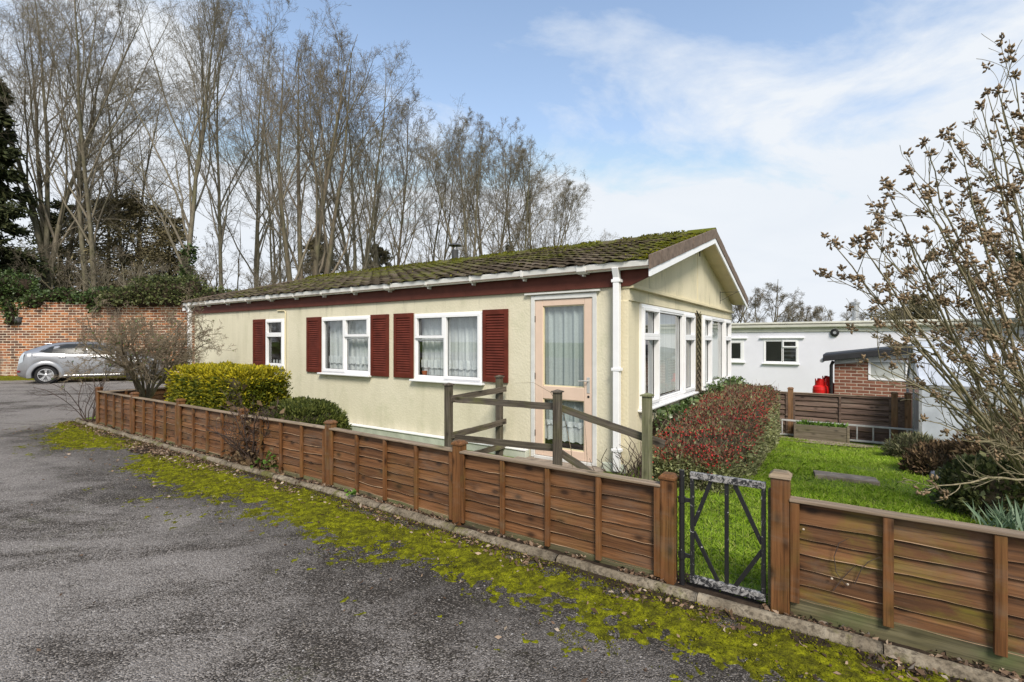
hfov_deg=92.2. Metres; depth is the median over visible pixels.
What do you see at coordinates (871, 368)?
window
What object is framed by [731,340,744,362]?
window
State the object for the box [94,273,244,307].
ivy
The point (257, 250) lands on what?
bare tree
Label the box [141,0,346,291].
bare tree
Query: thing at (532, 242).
tree
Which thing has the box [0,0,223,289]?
bare tree
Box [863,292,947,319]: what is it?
conifer
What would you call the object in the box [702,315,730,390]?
window
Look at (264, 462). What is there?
leafy weed
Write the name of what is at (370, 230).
bare tree
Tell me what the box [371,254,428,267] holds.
tree
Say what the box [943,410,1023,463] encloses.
brown shrub
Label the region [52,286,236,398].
bare shrub
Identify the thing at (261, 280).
tree
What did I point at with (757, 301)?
tree
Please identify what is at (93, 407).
dead weeds
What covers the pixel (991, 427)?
tree
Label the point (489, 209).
bare tree
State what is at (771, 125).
sky
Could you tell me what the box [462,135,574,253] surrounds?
bare tree
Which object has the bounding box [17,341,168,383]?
parked car
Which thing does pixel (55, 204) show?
conifer
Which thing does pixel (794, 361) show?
window
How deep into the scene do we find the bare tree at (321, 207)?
25.39 m
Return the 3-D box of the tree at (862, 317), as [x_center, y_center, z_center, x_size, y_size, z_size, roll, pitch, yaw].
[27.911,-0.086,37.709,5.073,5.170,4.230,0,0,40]
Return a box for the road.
[0,377,910,681]
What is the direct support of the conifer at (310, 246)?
on the ground at (746, 583)
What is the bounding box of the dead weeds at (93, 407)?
[31,364,131,421]
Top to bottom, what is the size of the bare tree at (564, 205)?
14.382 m
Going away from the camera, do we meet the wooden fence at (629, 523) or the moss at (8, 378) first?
the wooden fence at (629, 523)
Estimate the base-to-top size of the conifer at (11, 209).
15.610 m
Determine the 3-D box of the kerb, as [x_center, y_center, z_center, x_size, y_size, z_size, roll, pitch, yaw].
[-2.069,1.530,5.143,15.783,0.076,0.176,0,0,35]
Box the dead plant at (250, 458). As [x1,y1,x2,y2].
[196,384,295,474]
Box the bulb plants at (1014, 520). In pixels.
[962,493,1023,530]
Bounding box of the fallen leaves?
[2,419,1023,681]
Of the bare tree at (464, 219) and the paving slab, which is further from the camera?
the bare tree at (464, 219)
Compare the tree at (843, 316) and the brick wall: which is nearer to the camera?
the brick wall
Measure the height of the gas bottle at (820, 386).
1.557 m
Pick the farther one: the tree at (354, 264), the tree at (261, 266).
the tree at (261, 266)
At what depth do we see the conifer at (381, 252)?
39.88 m
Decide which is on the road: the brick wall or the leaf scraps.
the leaf scraps
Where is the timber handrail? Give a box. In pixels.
[443,375,665,479]
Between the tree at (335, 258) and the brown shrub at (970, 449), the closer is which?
the brown shrub at (970, 449)
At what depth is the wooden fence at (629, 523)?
4.09 m
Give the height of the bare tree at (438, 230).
18.405 m
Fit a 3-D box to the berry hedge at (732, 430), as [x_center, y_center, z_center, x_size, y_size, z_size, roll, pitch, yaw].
[3.380,1.331,7.857,1.780,1.352,7.193,0,0,34]
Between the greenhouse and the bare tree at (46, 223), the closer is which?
the greenhouse
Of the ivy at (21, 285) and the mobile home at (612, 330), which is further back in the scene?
the ivy at (21, 285)
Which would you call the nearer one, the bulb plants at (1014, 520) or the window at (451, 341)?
the bulb plants at (1014, 520)
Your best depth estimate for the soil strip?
3.05 m
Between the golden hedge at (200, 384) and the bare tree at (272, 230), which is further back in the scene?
the bare tree at (272, 230)
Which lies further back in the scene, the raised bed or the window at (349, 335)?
the raised bed
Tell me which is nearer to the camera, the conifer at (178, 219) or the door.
the door
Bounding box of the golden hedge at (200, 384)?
[163,360,292,415]
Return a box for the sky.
[0,0,1023,322]
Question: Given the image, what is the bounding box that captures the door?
[535,297,591,461]
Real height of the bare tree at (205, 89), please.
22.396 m
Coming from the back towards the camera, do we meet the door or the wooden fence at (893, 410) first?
the wooden fence at (893, 410)
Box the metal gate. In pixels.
[678,469,770,606]
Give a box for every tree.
[0,0,182,287]
[0,0,190,291]
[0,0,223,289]
[0,223,97,293]
[3,240,164,300]
[44,25,213,284]
[53,0,278,280]
[67,246,169,291]
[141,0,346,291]
[152,0,341,287]
[173,256,224,290]
[176,72,326,283]
[194,226,273,289]
[202,265,286,288]
[210,0,430,280]
[222,249,324,289]
[247,222,364,281]
[253,27,482,270]
[286,114,459,270]
[292,234,370,277]
[336,256,372,272]
[348,88,447,264]
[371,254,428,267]
[389,116,518,262]
[396,106,550,259]
[438,116,575,257]
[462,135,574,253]
[483,166,617,253]
[507,233,551,248]
[731,294,766,322]
[732,282,818,322]
[777,300,833,321]
[804,299,859,321]
[812,32,1023,500]
[844,308,910,320]
[996,249,1023,339]
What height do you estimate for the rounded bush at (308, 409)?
0.923 m
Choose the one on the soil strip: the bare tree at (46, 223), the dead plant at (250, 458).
the dead plant at (250, 458)
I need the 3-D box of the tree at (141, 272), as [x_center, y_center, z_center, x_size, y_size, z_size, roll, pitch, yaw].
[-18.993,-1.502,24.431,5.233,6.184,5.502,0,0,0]
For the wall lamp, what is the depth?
21.41 m
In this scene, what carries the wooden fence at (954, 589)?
on the ground at (746, 583)
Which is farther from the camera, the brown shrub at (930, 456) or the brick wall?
the brick wall
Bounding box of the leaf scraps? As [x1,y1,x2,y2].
[8,458,613,650]
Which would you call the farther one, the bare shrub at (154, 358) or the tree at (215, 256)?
the tree at (215, 256)
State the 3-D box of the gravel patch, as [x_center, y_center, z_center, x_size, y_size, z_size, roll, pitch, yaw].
[5.588,1.944,9.746,3.723,0.070,0.871,0,0,35]
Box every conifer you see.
[0,76,65,302]
[10,197,112,289]
[19,195,148,292]
[40,186,217,293]
[140,216,213,285]
[291,232,337,279]
[363,244,392,267]
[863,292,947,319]
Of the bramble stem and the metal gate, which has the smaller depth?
the metal gate
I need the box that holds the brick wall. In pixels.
[0,302,194,375]
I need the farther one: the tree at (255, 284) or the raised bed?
the tree at (255, 284)
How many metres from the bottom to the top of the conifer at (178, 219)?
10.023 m
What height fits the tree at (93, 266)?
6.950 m
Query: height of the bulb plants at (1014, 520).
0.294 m
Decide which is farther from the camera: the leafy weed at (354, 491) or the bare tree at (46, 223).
the bare tree at (46, 223)
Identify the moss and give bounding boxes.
[0,376,161,383]
[9,422,956,681]
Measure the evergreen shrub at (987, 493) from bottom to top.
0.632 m
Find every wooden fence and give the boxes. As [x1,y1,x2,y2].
[95,387,678,584]
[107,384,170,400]
[769,469,1023,677]
[777,387,911,444]
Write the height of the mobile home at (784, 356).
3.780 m
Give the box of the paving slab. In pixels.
[813,470,879,485]
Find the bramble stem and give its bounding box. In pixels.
[533,382,586,466]
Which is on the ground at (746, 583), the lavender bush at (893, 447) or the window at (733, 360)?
the lavender bush at (893, 447)
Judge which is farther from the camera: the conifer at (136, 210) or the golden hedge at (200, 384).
the conifer at (136, 210)
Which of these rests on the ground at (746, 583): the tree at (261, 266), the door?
the tree at (261, 266)
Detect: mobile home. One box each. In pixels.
[181,227,747,473]
[731,302,1023,392]
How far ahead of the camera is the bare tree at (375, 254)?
36.11 m
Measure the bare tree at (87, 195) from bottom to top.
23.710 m
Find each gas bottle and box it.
[812,378,828,393]
[822,376,833,393]
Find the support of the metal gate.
attached to the wooden fence at (954, 589)
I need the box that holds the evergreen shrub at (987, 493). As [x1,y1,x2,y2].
[922,451,1023,519]
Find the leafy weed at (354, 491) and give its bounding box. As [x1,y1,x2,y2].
[344,489,356,497]
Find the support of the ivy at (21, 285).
attached to the brick wall
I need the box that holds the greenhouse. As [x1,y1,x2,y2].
[906,340,1023,440]
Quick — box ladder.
[780,419,911,443]
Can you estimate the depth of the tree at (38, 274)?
26.45 m
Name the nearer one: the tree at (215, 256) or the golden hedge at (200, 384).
the golden hedge at (200, 384)
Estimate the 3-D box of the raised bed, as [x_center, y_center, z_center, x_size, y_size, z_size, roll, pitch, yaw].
[6.241,1.788,9.940,0.945,0.386,0.499,0,0,34]
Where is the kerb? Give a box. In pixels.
[75,417,1018,681]
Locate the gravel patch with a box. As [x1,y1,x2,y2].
[780,436,879,447]
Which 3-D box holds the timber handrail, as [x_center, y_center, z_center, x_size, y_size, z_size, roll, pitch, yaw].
[0.539,1.129,5.620,2.680,1.342,1.073,0,0,34]
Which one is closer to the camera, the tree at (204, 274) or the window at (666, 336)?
the window at (666, 336)
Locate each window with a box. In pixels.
[266,319,284,368]
[317,315,371,376]
[409,311,484,385]
[638,304,698,412]
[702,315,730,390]
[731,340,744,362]
[762,339,799,364]
[868,360,907,380]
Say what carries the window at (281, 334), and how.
in the mobile home at (612, 330)
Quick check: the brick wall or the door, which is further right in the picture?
the door
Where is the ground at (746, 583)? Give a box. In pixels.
[84,416,1006,593]
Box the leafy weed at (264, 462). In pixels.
[250,450,278,469]
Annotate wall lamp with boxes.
[14,317,22,324]
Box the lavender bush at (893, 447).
[879,430,935,457]
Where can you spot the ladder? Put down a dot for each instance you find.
(857, 426)
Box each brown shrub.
[898,438,968,476]
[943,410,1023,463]
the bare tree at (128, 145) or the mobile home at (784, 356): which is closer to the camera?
the mobile home at (784, 356)
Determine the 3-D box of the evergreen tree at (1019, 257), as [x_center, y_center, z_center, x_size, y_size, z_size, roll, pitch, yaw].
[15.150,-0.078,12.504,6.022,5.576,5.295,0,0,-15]
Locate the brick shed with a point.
(848, 380)
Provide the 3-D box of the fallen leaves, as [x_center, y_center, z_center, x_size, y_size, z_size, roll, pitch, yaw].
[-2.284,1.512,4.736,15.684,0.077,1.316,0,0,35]
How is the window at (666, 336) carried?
in the mobile home at (612, 330)
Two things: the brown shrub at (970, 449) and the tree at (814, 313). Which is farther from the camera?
the tree at (814, 313)
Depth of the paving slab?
5.69 m
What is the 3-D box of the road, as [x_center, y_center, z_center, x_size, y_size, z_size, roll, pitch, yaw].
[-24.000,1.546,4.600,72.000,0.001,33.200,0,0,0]
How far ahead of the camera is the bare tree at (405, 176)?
32.66 m
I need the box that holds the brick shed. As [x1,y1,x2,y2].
[820,344,910,396]
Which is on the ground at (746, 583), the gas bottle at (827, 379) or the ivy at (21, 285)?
the gas bottle at (827, 379)
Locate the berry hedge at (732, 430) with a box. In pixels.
[589,377,796,494]
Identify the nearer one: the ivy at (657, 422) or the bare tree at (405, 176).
the ivy at (657, 422)
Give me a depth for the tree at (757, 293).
31.73 m
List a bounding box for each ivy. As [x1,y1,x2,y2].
[0,267,139,324]
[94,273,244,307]
[652,376,749,439]
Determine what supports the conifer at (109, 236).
on the ground at (746, 583)
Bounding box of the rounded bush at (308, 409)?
[261,395,352,429]
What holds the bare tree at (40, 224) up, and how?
on the ground at (746, 583)
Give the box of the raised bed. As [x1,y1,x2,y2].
[794,418,849,442]
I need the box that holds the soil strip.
[73,419,1021,681]
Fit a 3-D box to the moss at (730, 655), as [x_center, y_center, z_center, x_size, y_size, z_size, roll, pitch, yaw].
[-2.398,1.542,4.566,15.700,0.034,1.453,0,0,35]

